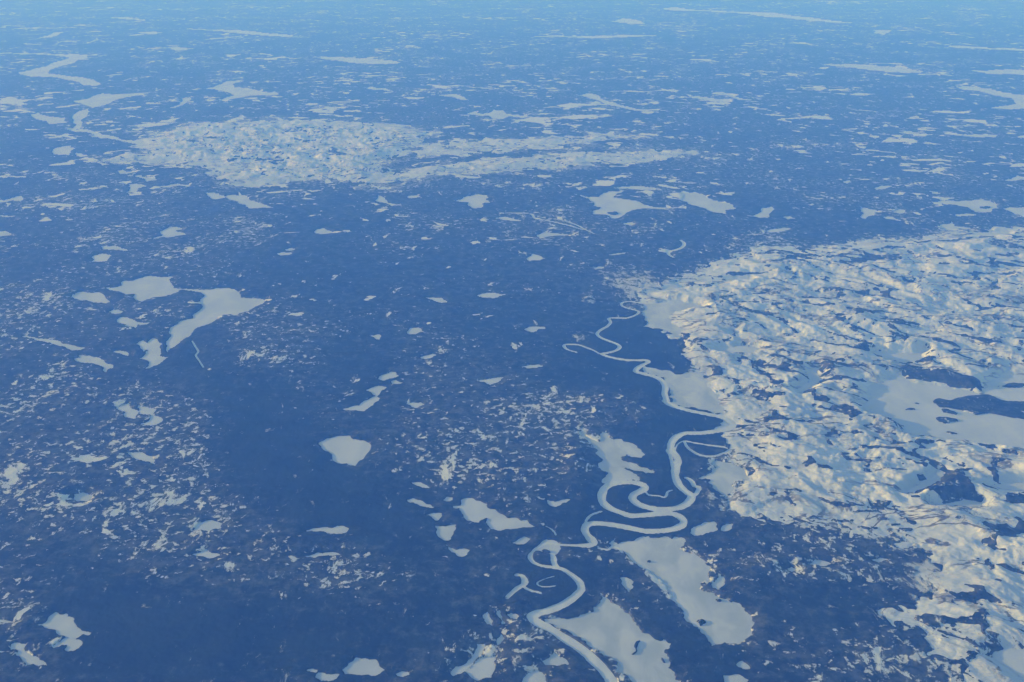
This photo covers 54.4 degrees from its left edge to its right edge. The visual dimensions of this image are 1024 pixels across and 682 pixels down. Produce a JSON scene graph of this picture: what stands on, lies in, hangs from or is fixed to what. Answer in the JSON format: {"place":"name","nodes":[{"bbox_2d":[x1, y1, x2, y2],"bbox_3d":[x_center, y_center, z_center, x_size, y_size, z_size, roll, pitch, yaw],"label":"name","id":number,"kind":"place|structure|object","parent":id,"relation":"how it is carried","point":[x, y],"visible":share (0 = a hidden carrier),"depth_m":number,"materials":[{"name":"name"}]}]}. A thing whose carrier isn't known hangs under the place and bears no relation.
{"place":"outdoors","nodes":[
{"label":"outdoors","id":0,"kind":"place"},
{"bbox_2d":[0,196,22,201],"bbox_3d":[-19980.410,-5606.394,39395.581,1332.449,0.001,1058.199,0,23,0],"label":"frozen lake","id":1,"kind":"structure","parent":0,"point":[18,198],"depth_m":39371.44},
{"bbox_2d":[11,643,45,665],"bbox_3d":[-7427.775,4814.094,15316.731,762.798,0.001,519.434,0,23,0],"label":"frozen lake","id":2,"kind":"structure","parent":0,"point":[27,658],"depth_m":15263.50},
{"bbox_2d":[31,113,66,123],"bbox_3d":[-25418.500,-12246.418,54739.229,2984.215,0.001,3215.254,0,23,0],"label":"frozen lake","id":3,"kind":"structure","parent":0,"point":[51,120],"depth_m":54679.30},
{"bbox_2d":[0,53,99,85],"bbox_3d":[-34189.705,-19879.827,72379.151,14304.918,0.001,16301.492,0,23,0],"label":"frozen lake","id":4,"kind":"structure","parent":0,"point":[44,71],"depth_m":70610.84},
{"bbox_2d":[34,338,84,349],"bbox_3d":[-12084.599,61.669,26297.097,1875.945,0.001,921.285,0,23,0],"label":"frozen lake","id":5,"kind":"structure","parent":0,"point":[68,346],"depth_m":26226.56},
{"bbox_2d":[52,146,74,154],"bbox_3d":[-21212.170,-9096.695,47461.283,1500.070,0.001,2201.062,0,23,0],"label":"frozen lake","id":6,"kind":"structure","parent":0,"point":[64,150],"depth_m":47399.41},
{"bbox_2d":[39,613,90,637],"bbox_3d":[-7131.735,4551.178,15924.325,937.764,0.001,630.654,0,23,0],"label":"frozen lake","id":7,"kind":"structure","parent":0,"point":[64,625],"depth_m":15902.77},
{"bbox_2d":[52,638,81,650],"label":"frozen lake","id":8,"kind":"structure","parent":0,"point":[72,644],"depth_m":15512.92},
{"bbox_2d":[71,108,89,129],"bbox_3d":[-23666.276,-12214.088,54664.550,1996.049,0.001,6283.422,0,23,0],"label":"frozen lake","id":9,"kind":"structure","parent":0,"point":[78,117],"depth_m":54943.11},
{"bbox_2d":[74,492,91,500],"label":"frozen lake","id":10,"kind":"structure","parent":0,"point":[82,496],"depth_m":19392.88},
{"bbox_2d":[72,292,109,302],"bbox_3d":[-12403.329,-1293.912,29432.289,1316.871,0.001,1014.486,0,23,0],"label":"frozen lake","id":11,"kind":"structure","parent":0,"point":[98,297],"depth_m":29412.04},
{"bbox_2d":[75,355,112,371],"bbox_3d":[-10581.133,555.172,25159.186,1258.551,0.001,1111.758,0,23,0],"label":"frozen lake","id":12,"kind":"structure","parent":0,"point":[91,359],"depth_m":25241.06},
{"bbox_2d":[92,253,110,261],"bbox_3d":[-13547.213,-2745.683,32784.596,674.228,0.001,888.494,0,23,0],"label":"frozen lake","id":13,"kind":"structure","parent":0,"point":[100,257],"depth_m":32796.25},
{"bbox_2d":[72,129,144,144],"bbox_3d":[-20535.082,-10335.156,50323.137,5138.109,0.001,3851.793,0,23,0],"label":"frozen lake","id":14,"kind":"structure","parent":0,"point":[99,135],"depth_m":50331.46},
{"bbox_2d":[74,92,148,107],"bbox_3d":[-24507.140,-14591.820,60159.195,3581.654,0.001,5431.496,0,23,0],"label":"frozen lake","id":15,"kind":"structure","parent":0,"point":[98,100],"depth_m":60167.15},
{"bbox_2d":[101,246,127,250],"bbox_3d":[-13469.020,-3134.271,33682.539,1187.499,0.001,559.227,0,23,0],"label":"frozen lake","id":16,"kind":"structure","parent":0,"point":[111,247],"depth_m":33668.68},
{"bbox_2d":[116,403,138,418],"bbox_3d":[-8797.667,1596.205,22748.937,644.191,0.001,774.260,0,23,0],"label":"frozen lake","id":17,"kind":"structure","parent":0,"point":[129,412],"depth_m":22719.66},
{"bbox_2d":[117,317,147,327],"bbox_3d":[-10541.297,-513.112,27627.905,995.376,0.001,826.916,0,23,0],"label":"frozen lake","id":18,"kind":"structure","parent":0,"point":[127,321],"depth_m":27628.63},
{"bbox_2d":[123,183,144,192],"bbox_3d":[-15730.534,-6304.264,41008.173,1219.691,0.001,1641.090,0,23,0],"label":"frozen lake","id":19,"kind":"structure","parent":0,"point":[134,187],"depth_m":41223.65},
{"bbox_2d":[128,452,154,463],"bbox_3d":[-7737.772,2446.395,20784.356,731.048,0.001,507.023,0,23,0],"label":"frozen lake","id":20,"kind":"structure","parent":0,"point":[142,456],"depth_m":20848.31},
{"bbox_2d":[107,276,178,301],"bbox_3d":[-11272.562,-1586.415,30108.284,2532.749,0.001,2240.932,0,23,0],"label":"frozen lake","id":21,"kind":"structure","parent":0,"point":[145,288],"depth_m":30111.81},
{"bbox_2d":[138,405,162,425],"bbox_3d":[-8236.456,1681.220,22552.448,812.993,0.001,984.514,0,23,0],"label":"frozen lake","id":22,"kind":"structure","parent":0,"point":[154,420],"depth_m":22495.27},
{"bbox_2d":[137,338,167,368],"bbox_3d":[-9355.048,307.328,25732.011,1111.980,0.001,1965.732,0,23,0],"label":"frozen lake","id":23,"kind":"structure","parent":0,"point":[153,353],"depth_m":25754.75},
{"bbox_2d":[154,227,185,238],"bbox_3d":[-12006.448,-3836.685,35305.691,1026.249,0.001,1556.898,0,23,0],"label":"frozen lake","id":24,"kind":"structure","parent":0,"point":[170,232],"depth_m":35339.98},
{"bbox_2d":[170,97,190,107],"bbox_3d":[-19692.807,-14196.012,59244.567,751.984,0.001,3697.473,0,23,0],"label":"frozen lake","id":25,"kind":"structure","parent":0,"point":[184,101],"depth_m":59538.24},
{"bbox_2d":[192,341,203,367],"bbox_3d":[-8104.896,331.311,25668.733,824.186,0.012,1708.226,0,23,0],"label":"stream","id":26,"kind":"structure","parent":0,"point":[197,358],"depth_m":25602.42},
{"bbox_2d":[193,551,219,557],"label":"frozen lake","id":27,"kind":"structure","parent":0,"point":[207,554],"depth_m":17677.35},
{"bbox_2d":[194,520,221,530],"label":"frozen lake","id":28,"kind":"structure","parent":0,"point":[208,525],"depth_m":18510.51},
{"bbox_2d":[166,288,264,351],"bbox_3d":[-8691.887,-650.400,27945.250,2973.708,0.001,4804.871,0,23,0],"label":"frozen lake","id":29,"kind":"structure","parent":0,"point":[216,302],"depth_m":28599.82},
{"bbox_2d":[206,192,225,198],"bbox_3d":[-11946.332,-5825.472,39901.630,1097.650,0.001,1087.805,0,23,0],"label":"frozen lake","id":30,"kind":"structure","parent":0,"point":[214,195],"depth_m":39923.09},
{"bbox_2d":[207,81,267,99],"bbox_3d":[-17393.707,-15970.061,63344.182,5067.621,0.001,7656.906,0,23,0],"label":"frozen lake","id":31,"kind":"structure","parent":0,"point":[229,87],"depth_m":63170.40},
{"bbox_2d":[192,29,292,36],"bbox_3d":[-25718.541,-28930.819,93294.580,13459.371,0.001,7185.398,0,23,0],"label":"frozen lake","id":32,"kind":"structure","parent":0,"point":[247,32],"depth_m":93124.39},
{"bbox_2d":[226,195,272,207],"bbox_3d":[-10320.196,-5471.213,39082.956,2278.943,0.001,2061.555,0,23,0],"label":"frozen lake","id":33,"kind":"structure","parent":0,"point":[243,199],"depth_m":39100.78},
{"bbox_2d":[256,91,277,94],"bbox_3d":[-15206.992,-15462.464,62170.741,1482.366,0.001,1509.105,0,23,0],"label":"frozen lake","id":34,"kind":"structure","parent":0,"point":[273,93],"depth_m":62135.53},
{"bbox_2d":[306,552,339,557],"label":"frozen lake","id":35,"kind":"structure","parent":0,"point":[322,554],"depth_m":17677.31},
{"bbox_2d":[314,228,332,233],"bbox_3d":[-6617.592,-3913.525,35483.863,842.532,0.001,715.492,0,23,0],"label":"frozen lake","id":36,"kind":"structure","parent":0,"point":[322,231],"depth_m":35450.77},
{"bbox_2d":[316,673,338,680],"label":"frozen lake","id":37,"kind":"structure","parent":0,"point":[324,676],"depth_m":14865.21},
{"bbox_2d":[307,526,348,533],"bbox_3d":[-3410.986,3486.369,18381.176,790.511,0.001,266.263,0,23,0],"label":"frozen lake","id":38,"kind":"structure","parent":0,"point":[339,529],"depth_m":18390.91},
{"bbox_2d":[319,436,370,465],"bbox_3d":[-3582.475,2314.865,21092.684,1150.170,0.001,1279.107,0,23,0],"label":"frozen lake","id":39,"kind":"structure","parent":0,"point":[348,450],"depth_m":21161.65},
{"bbox_2d":[321,57,399,63],"bbox_3d":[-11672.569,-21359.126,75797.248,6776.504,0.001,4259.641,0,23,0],"label":"frozen lake","id":40,"kind":"structure","parent":0,"point":[363,60],"depth_m":75777.07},
{"bbox_2d":[344,396,379,410],"bbox_3d":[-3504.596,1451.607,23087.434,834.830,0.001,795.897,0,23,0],"label":"frozen lake","id":41,"kind":"structure","parent":0,"point":[364,405],"depth_m":22998.66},
{"bbox_2d":[343,658,383,675],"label":"frozen lake","id":42,"kind":"structure","parent":0,"point":[364,666],"depth_m":15041.89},
{"bbox_2d":[366,386,386,395],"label":"frozen lake","id":43,"kind":"structure","parent":0,"point":[376,390],"depth_m":23766.40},
{"bbox_2d":[375,195,395,205],"bbox_3d":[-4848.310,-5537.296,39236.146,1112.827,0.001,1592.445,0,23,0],"label":"frozen lake","id":44,"kind":"structure","parent":0,"point":[381,199],"depth_m":39236.18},
{"bbox_2d":[378,372,397,380],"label":"frozen lake","id":45,"kind":"structure","parent":0,"point":[389,375],"depth_m":24429.02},
{"bbox_2d":[407,327,421,333],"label":"frozen lake","id":46,"kind":"structure","parent":0,"point":[414,330],"depth_m":27102.26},
{"bbox_2d":[407,402,423,407],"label":"frozen lake","id":47,"kind":"structure","parent":0,"point":[414,405],"depth_m":23045.15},
{"bbox_2d":[407,498,433,507],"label":"frozen lake","id":48,"kind":"structure","parent":0,"point":[420,502],"depth_m":19231.84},
{"bbox_2d":[413,482,428,487],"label":"frozen lake","id":49,"kind":"structure","parent":0,"point":[420,484],"depth_m":19834.62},
{"bbox_2d":[428,513,441,520],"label":"frozen lake","id":50,"kind":"structure","parent":0,"point":[436,516],"depth_m":18818.78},
{"bbox_2d":[428,297,446,302],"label":"frozen lake","id":51,"kind":"structure","parent":0,"point":[440,300],"depth_m":29260.27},
{"bbox_2d":[435,525,455,540],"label":"frozen lake","id":52,"kind":"structure","parent":0,"point":[445,533],"depth_m":18334.25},
{"bbox_2d":[439,94,468,100],"bbox_3d":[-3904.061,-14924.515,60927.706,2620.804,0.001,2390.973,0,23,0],"label":"frozen lake","id":53,"kind":"structure","parent":0,"point":[457,96],"depth_m":61135.26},
{"bbox_2d":[446,545,468,556],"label":"frozen lake","id":54,"kind":"structure","parent":0,"point":[460,552],"depth_m":17762.46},
{"bbox_2d":[451,644,484,675],"bbox_3d":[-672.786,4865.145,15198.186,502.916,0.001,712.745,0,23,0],"label":"frozen lake","id":55,"kind":"structure","parent":0,"point":[456,670],"depth_m":15121.34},
{"bbox_2d":[457,194,488,207],"bbox_3d":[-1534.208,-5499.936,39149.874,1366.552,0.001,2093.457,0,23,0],"label":"frozen lake","id":56,"kind":"structure","parent":0,"point":[475,201],"depth_m":39236.27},
{"bbox_2d":[466,656,495,680],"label":"frozen lake","id":57,"kind":"structure","parent":0,"point":[482,668],"depth_m":15001.87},
{"bbox_2d":[483,612,492,624],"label":"frozen lake","id":58,"kind":"structure","parent":0,"point":[487,618],"depth_m":16070.67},
{"bbox_2d":[477,293,504,297],"bbox_3d":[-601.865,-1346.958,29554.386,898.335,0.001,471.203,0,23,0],"label":"frozen lake","id":59,"kind":"structure","parent":0,"point":[490,295],"depth_m":29564.16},
{"bbox_2d":[479,377,502,384],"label":"frozen lake","id":60,"kind":"structure","parent":0,"point":[492,381],"depth_m":24221.09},
{"bbox_2d":[453,498,532,530],"bbox_3d":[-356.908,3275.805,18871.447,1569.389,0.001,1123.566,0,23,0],"label":"frozen lake","id":61,"kind":"structure","parent":0,"point":[472,510],"depth_m":18787.85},
{"bbox_2d":[467,110,528,118],"bbox_3d":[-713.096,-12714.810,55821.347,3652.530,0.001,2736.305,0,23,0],"label":"frozen lake","id":62,"kind":"structure","parent":0,"point":[496,114],"depth_m":55749.21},
{"bbox_2d":[1,7,1023,681],"bbox_3d":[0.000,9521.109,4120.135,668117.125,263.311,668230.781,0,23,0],"label":"terrain","id":63,"kind":"structure","parent":0,"point":[961,553],"depth_m":25917.08,"materials":[{"name":"snow"}]},
{"bbox_2d":[0,0,1023,681],"bbox_3d":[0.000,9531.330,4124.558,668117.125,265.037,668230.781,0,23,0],"label":"forest","id":64,"kind":"object","parent":63,"relation":"on","point":[252,412],"visible":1,"depth_m":27577.39,"materials":[{"name":"blue wood"}]},
{"bbox_2d":[505,573,527,597],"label":"oxbow lake","id":65,"kind":"structure","parent":0,"point":[524,581],"depth_m":16864.44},
{"bbox_2d":[514,537,529,543],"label":"frozen lake","id":66,"kind":"structure","parent":0,"point":[523,540],"depth_m":18072.32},
{"bbox_2d":[522,671,545,681],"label":"frozen lake","id":67,"kind":"structure","parent":0,"point":[536,676],"depth_m":14845.48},
{"bbox_2d":[524,326,544,331],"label":"frozen lake","id":68,"kind":"structure","parent":0,"point":[533,329],"depth_m":27231.87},
{"bbox_2d":[527,254,543,260],"bbox_3d":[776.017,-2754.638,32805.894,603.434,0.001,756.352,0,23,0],"label":"frozen lake","id":69,"kind":"structure","parent":0,"point":[534,257],"depth_m":32797.00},
{"bbox_2d":[536,540,560,554],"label":"frozen lake","id":70,"kind":"structure","parent":0,"point":[555,549],"depth_m":17873.80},
{"bbox_2d":[537,233,567,236],"bbox_3d":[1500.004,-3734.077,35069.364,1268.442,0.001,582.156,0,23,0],"label":"frozen lake","id":71,"kind":"structure","parent":0,"point":[546,234],"depth_m":35123.09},
{"bbox_2d":[550,553,559,567],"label":"stream","id":72,"kind":"structure","parent":0,"point":[553,559],"depth_m":17512.52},
{"bbox_2d":[543,653,568,665],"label":"frozen lake","id":73,"kind":"structure","parent":0,"point":[554,659],"depth_m":15181.85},
{"bbox_2d":[547,499,569,506],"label":"frozen lake","id":74,"kind":"structure","parent":0,"point":[554,504],"depth_m":19231.77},
{"bbox_2d":[562,344,598,353],"bbox_3d":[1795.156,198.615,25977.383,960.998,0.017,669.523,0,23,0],"label":"oxbow lake","id":75,"kind":"structure","parent":0,"point":[563,346],"depth_m":26043.44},
{"bbox_2d":[583,511,600,525],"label":"stream","id":76,"kind":"structure","parent":0,"point":[587,518],"depth_m":18783.12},
{"bbox_2d":[535,35,655,37],"bbox_3d":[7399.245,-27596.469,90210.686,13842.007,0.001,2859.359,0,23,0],"label":"frozen lake","id":77,"kind":"structure","parent":0,"point":[599,36],"depth_m":90174.12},
{"bbox_2d":[598,546,622,552],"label":"stream","id":78,"kind":"structure","parent":0,"point":[616,547],"depth_m":17841.15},
{"bbox_2d":[544,596,678,681],"bbox_3d":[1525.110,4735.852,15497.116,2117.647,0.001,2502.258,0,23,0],"label":"lake","id":79,"kind":"structure","parent":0,"point":[606,627],"depth_m":15576.33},
{"bbox_2d":[580,93,649,110],"bbox_3d":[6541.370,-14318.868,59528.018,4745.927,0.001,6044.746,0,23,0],"label":"frozen lake","id":80,"kind":"structure","parent":0,"point":[593,96],"depth_m":59227.63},
{"bbox_2d":[580,431,653,482],"bbox_3d":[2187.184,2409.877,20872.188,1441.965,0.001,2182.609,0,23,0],"label":"snowy marsh","id":81,"kind":"structure","parent":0,"point":[610,452],"depth_m":20851.02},
{"bbox_2d":[575,191,665,217],"bbox_3d":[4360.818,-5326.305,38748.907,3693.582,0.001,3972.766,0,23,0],"label":"frozen lake","id":82,"kind":"structure","parent":0,"point":[607,202],"depth_m":38572.36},
{"bbox_2d":[621,577,632,591],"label":"frozen lake","id":83,"kind":"structure","parent":0,"point":[627,583],"depth_m":16918.07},
{"bbox_2d":[612,18,644,23],"bbox_3d":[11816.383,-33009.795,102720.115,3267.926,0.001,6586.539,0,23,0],"label":"frozen lake","id":84,"kind":"structure","parent":0,"point":[627,21],"depth_m":102325.19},
{"bbox_2d":[527,279,742,681],"bbox_3d":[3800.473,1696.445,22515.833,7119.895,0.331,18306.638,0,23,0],"label":"river","id":85,"kind":"structure","parent":0,"point":[597,663],"depth_m":18877.39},
{"bbox_2d":[617,186,656,189],"bbox_3d":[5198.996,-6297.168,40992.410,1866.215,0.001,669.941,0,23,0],"label":"frozen lake","id":86,"kind":"structure","parent":0,"point":[641,188],"depth_m":40928.39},
{"bbox_2d":[644,490,672,497],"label":"stream","id":87,"kind":"structure","parent":0,"point":[666,493],"depth_m":19491.14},
{"bbox_2d":[666,448,675,472],"bbox_3d":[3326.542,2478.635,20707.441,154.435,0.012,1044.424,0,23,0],"label":"stream","id":88,"kind":"structure","parent":0,"point":[671,461],"depth_m":20694.88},
{"bbox_2d":[642,300,702,336],"bbox_3d":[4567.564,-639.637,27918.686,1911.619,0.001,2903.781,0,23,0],"label":"snowy marsh","id":89,"kind":"structure","parent":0,"point":[656,316],"depth_m":28243.45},
{"bbox_2d":[666,240,685,257],"bbox_3d":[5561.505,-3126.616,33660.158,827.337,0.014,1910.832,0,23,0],"label":"stream","id":90,"kind":"structure","parent":0,"point":[679,248],"depth_m":33563.50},
{"bbox_2d":[609,536,753,644],"bbox_3d":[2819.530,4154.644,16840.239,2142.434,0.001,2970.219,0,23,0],"label":"lake","id":91,"kind":"structure","parent":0,"point":[682,575],"depth_m":16843.06,"materials":[{"name":"ice"}]},
{"bbox_2d":[643,366,724,413],"bbox_3d":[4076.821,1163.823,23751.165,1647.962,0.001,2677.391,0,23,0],"label":"snowy marsh","id":92,"kind":"structure","parent":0,"point":[689,389],"depth_m":23715.73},
{"bbox_2d":[685,477,701,496],"bbox_3d":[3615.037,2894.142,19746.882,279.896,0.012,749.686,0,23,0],"label":"stream","id":93,"kind":"structure","parent":0,"point":[693,484],"depth_m":19760.97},
{"bbox_2d":[690,521,717,535],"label":"frozen lake","id":94,"kind":"structure","parent":0,"point":[704,528],"depth_m":18422.76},
{"bbox_2d":[685,440,727,448],"bbox_3d":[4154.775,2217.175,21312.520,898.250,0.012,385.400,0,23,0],"label":"stream","id":95,"kind":"structure","parent":0,"point":[707,444],"depth_m":21315.30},
{"bbox_2d":[683,441,730,456],"bbox_3d":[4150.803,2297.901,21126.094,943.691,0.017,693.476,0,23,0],"label":"oxbow lake","id":96,"kind":"structure","parent":0,"point":[691,450],"depth_m":20962.31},
{"bbox_2d":[681,192,735,213],"bbox_3d":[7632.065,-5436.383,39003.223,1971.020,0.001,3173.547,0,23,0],"label":"frozen lake","id":97,"kind":"structure","parent":0,"point":[698,199],"depth_m":38835.28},
{"bbox_2d":[692,96,729,102],"bbox_3d":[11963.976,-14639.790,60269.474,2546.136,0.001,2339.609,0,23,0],"label":"frozen lake","id":98,"kind":"structure","parent":0,"point":[714,100],"depth_m":60165.84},
{"bbox_2d":[663,7,764,15],"bbox_3d":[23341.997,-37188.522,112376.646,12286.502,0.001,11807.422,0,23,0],"label":"frozen lake","id":99,"kind":"structure","parent":0,"point":[751,13],"depth_m":112425.16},
{"bbox_2d":[712,577,724,588],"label":"frozen lake","id":100,"kind":"structure","parent":0,"point":[718,583],"depth_m":16917.85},
{"bbox_2d":[698,461,748,494],"bbox_3d":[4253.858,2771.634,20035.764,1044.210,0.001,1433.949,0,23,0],"label":"snowy marsh","id":101,"kind":"structure","parent":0,"point":[723,476],"depth_m":20114.30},
{"bbox_2d":[721,524,732,530],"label":"frozen lake","id":102,"kind":"structure","parent":0,"point":[726,527],"depth_m":18452.59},
{"bbox_2d":[712,91,748,99],"bbox_3d":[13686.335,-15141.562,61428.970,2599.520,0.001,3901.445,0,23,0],"label":"frozen lake","id":103,"kind":"structure","parent":0,"point":[733,96],"depth_m":61464.44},
{"bbox_2d":[724,674,747,681],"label":"frozen lake","id":104,"kind":"structure","parent":0,"point":[735,678],"depth_m":14824.40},
{"bbox_2d":[715,346,757,352],"bbox_3d":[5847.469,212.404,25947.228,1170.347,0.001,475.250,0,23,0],"label":"frozen lake","id":105,"kind":"structure","parent":0,"point":[743,349],"depth_m":25926.56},
{"bbox_2d":[736,661,749,668],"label":"frozen lake","id":106,"kind":"structure","parent":0,"point":[742,664],"depth_m":15079.56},
{"bbox_2d":[754,207,773,217],"bbox_3d":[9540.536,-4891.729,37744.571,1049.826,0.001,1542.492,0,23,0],"label":"frozen lake","id":107,"kind":"structure","parent":0,"point":[765,212],"depth_m":37679.10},
{"bbox_2d":[767,228,789,232],"bbox_3d":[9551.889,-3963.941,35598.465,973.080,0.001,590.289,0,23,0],"label":"frozen lake","id":108,"kind":"structure","parent":0,"point":[777,230],"depth_m":35558.89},
{"bbox_2d":[763,13,849,22],"bbox_3d":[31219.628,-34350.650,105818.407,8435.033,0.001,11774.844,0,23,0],"label":"frozen lake","id":109,"kind":"structure","parent":0,"point":[787,16],"depth_m":106138.27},
{"bbox_2d":[798,369,819,391],"bbox_3d":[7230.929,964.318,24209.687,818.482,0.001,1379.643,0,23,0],"label":"frozen lake","id":110,"kind":"structure","parent":0,"point":[813,376],"depth_m":24217.68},
{"bbox_2d":[810,560,830,565],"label":"frozen lake","id":111,"kind":"structure","parent":0,"point":[820,562],"depth_m":17433.93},
{"bbox_2d":[861,208,876,218],"bbox_3d":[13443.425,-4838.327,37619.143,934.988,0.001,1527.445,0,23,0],"label":"frozen lake","id":112,"kind":"structure","parent":0,"point":[867,212],"depth_m":37676.21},
{"bbox_2d":[824,64,921,72],"bbox_3d":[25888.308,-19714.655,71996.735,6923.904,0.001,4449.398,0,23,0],"label":"frozen lake","id":113,"kind":"structure","parent":0,"point":[882,68],"depth_m":71946.91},
{"bbox_2d":[875,30,889,34],"bbox_3d":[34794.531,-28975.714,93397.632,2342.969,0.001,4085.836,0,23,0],"label":"frozen lake","id":114,"kind":"structure","parent":0,"point":[883,32],"depth_m":93889.55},
{"bbox_2d":[872,351,924,362],"bbox_3d":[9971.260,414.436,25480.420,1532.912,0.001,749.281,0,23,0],"label":"frozen lake","id":115,"kind":"structure","parent":0,"point":[902,357],"depth_m":25519.99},
{"bbox_2d":[905,469,943,492],"bbox_3d":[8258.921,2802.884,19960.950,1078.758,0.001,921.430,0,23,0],"label":"frozen lake","id":116,"kind":"structure","parent":0,"point":[937,476],"depth_m":19901.47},
{"bbox_2d":[862,373,1023,448],"bbox_3d":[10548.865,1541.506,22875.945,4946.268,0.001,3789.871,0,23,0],"label":"frozen lake","id":117,"kind":"structure","parent":0,"point":[894,397],"depth_m":22720.18,"materials":[{"name":"ice"}]},
{"bbox_2d":[940,221,969,229],"bbox_3d":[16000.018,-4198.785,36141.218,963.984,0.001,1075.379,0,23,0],"label":"frozen lake","id":118,"kind":"structure","parent":0,"point":[950,226],"depth_m":35895.16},
{"bbox_2d":[941,500,981,506],"bbox_3d":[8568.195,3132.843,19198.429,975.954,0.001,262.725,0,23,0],"label":"frozen lake","id":119,"kind":"structure","parent":0,"point":[968,503],"depth_m":19197.05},
{"bbox_2d":[937,199,997,211],"bbox_3d":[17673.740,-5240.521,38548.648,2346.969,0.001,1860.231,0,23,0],"label":"frozen lake","id":120,"kind":"structure","parent":0,"point":[974,205],"depth_m":38700.45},
{"bbox_2d":[963,134,996,136],"bbox_3d":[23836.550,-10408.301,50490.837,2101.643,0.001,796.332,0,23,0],"label":"frozen lake","id":121,"kind":"structure","parent":0,"point":[976,135],"depth_m":50552.30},
{"bbox_2d":[949,46,1023,50],"bbox_3d":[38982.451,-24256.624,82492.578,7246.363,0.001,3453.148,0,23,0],"label":"frozen lake","id":122,"kind":"structure","parent":0,"point":[986,48],"depth_m":82350.16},
{"bbox_2d":[957,86,1023,108],"bbox_3d":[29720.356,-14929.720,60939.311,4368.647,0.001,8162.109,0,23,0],"label":"frozen lake","id":123,"kind":"structure","parent":0,"point":[1018,101],"depth_m":61464.16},
{"bbox_2d":[972,232,1008,235],"bbox_3d":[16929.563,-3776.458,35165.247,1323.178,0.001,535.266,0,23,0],"label":"frozen lake","id":124,"kind":"structure","parent":0,"point":[984,234],"depth_m":35228.98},
{"bbox_2d":[972,69,1023,74],"bbox_3d":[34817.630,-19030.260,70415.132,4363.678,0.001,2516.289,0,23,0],"label":"frozen lake","id":125,"kind":"structure","parent":0,"point":[1008,71],"depth_m":70608.74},
{"bbox_2d":[992,648,1023,680],"bbox_3d":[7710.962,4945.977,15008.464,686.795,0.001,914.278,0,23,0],"label":"frozen lake","id":126,"kind":"structure","parent":0,"point":[1012,659],"depth_m":15220.69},
{"bbox_2d":[993,482,1023,490],"bbox_3d":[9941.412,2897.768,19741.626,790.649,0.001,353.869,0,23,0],"label":"frozen lake","id":127,"kind":"structure","parent":0,"point":[1015,486],"depth_m":19763.30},
{"bbox_2d":[1004,207,1023,214],"bbox_3d":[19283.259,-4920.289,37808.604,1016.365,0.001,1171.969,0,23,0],"label":"frozen lake","id":128,"kind":"structure","parent":0,"point":[1018,211],"depth_m":37927.21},
{"bbox_2d":[1006,176,1023,180],"bbox_3d":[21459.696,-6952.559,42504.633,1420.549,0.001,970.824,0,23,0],"label":"frozen lake","id":129,"kind":"structure","parent":0,"point":[1016,178],"depth_m":42450.08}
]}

